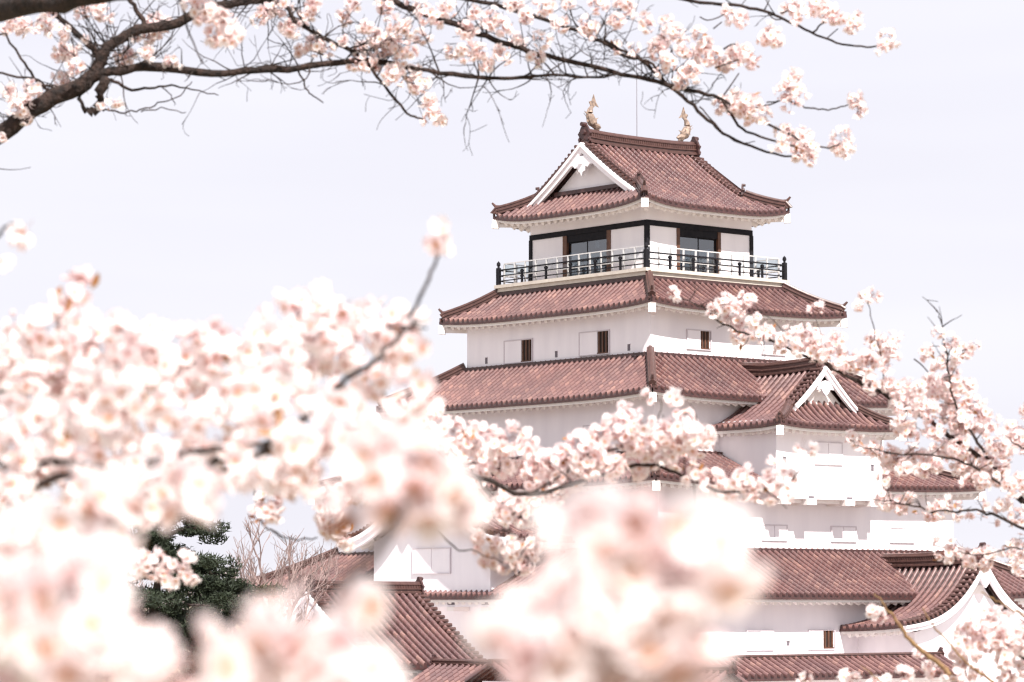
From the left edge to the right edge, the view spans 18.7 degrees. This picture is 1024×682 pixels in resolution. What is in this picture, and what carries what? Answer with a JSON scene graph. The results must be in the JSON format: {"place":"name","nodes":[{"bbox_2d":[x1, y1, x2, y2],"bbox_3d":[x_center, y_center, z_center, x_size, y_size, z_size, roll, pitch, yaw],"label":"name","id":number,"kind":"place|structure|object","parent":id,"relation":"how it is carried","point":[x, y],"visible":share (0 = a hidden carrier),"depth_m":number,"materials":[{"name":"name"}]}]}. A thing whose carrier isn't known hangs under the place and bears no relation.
{"place":"outdoors","nodes":[
{"label":"outdoors","id":0,"kind":"place"},
{"bbox_2d":[0,604,234,681],"bbox_3d":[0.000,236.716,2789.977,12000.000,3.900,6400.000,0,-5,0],"label":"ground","id":1,"kind":"structure","parent":0,"point":[2,663],"depth_m":260.41,"materials":[{"name":"plant"}]},
{"bbox_2d":[61,572,225,616],"bbox_3d":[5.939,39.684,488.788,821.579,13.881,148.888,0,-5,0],"label":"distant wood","id":2,"kind":"object","parent":1,"relation":"on","point":[79,594],"visible":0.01,"depth_m":441.13,"materials":[{"name":"white plant"}]},
{"bbox_2d":[95,500,248,681],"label":"pine tree","id":3,"kind":"object","parent":1,"relation":"on","point":[154,598],"visible":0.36,"depth_m":84.44,"materials":[{"name":"green plant"}]},
{"bbox_2d":[132,553,287,681],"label":"pine tree","id":4,"kind":"object","parent":1,"relation":"on","point":[183,634],"visible":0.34,"depth_m":87.23,"materials":[{"name":"green plant"}]},
{"bbox_2d":[0,214,454,543],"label":"cherry tree","id":5,"kind":"object","parent":1,"relation":"on","point":[63,414],"visible":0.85,"depth_m":4.64,"materials":[{"name":"pink plant"}]},
{"bbox_2d":[0,409,773,681],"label":"cherry tree","id":6,"kind":"object","parent":1,"relation":"on","point":[643,587],"visible":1,"depth_m":1.54,"materials":[{"name":"pink plant"}]},
{"bbox_2d":[0,386,819,591],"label":"cherry tree","id":7,"kind":"object","parent":1,"relation":"on","point":[663,439],"visible":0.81,"depth_m":8.95,"materials":[{"name":"pink plant"}]},
{"bbox_2d":[0,0,900,169],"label":"cherry tree","id":8,"kind":"object","parent":1,"relation":"on","point":[739,105],"visible":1,"depth_m":12.12,"materials":[{"name":"pink plant"}]},
{"bbox_2d":[667,283,1023,681],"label":"cherry tree","id":9,"kind":"object","parent":1,"relation":"on","point":[1005,640],"visible":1,"depth_m":12.13,"materials":[{"name":"pink plant"}]},
{"bbox_2d":[0,0,1023,598],"label":"sky","id":10,"kind":"structure","parent":0,"point":[266,189],"materials":[{"name":"white"}]},
{"label":"courtyard","id":11,"kind":"structure","parent":0,"visible":0},
{"bbox_2d":[129,579,152,622],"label":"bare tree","id":12,"kind":"object","parent":11,"relation":"on","point":[143,587],"visible":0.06,"depth_m":149.61,"materials":[{"name":"wood"}]},
{"bbox_2d":[181,572,257,636],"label":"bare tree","id":13,"kind":"object","parent":11,"relation":"on","point":[238,596],"visible":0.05,"depth_m":116.64,"materials":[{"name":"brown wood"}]},
{"bbox_2d":[217,514,311,632],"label":"bare tree","id":14,"kind":"object","parent":11,"relation":"on","point":[252,569],"visible":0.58,"depth_m":121.77,"materials":[{"name":"brown plant"}]},
{"bbox_2d":[226,528,343,626],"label":"bare tree","id":15,"kind":"object","parent":11,"relation":"on","point":[306,620],"visible":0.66,"depth_m":127.83,"materials":[{"name":"brown plant"}]},
{"bbox_2d":[265,536,339,606],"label":"bare tree","id":16,"kind":"object","parent":11,"relation":"on","point":[297,584],"visible":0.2,"depth_m":132.99,"materials":[{"name":"brown plant"}]},
{"bbox_2d":[287,574,486,681],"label":"gate building","id":17,"kind":"structure","parent":11,"relation":"on","point":[421,633],"depth_m":129.10,"materials":[{"name":"red tile"}]},
{"bbox_2d":[408,654,747,681],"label":"tiled corridor","id":18,"kind":"object","parent":11,"relation":"on","point":[448,670],"visible":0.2,"depth_m":124.80,"materials":[{"name":"red tile"}]},
{"bbox_2d":[240,60,1023,681],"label":"castle keep","id":19,"kind":"structure","parent":11,"relation":"on","point":[588,324],"depth_m":145.27,"materials":[{"name":"white paint"}]},
{"bbox_2d":[464,647,966,681],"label":"tiled plaster wall","id":20,"kind":"structure","parent":11,"relation":"on","point":[827,667],"depth_m":129.17,"materials":[{"name":"tile"}]}
]}

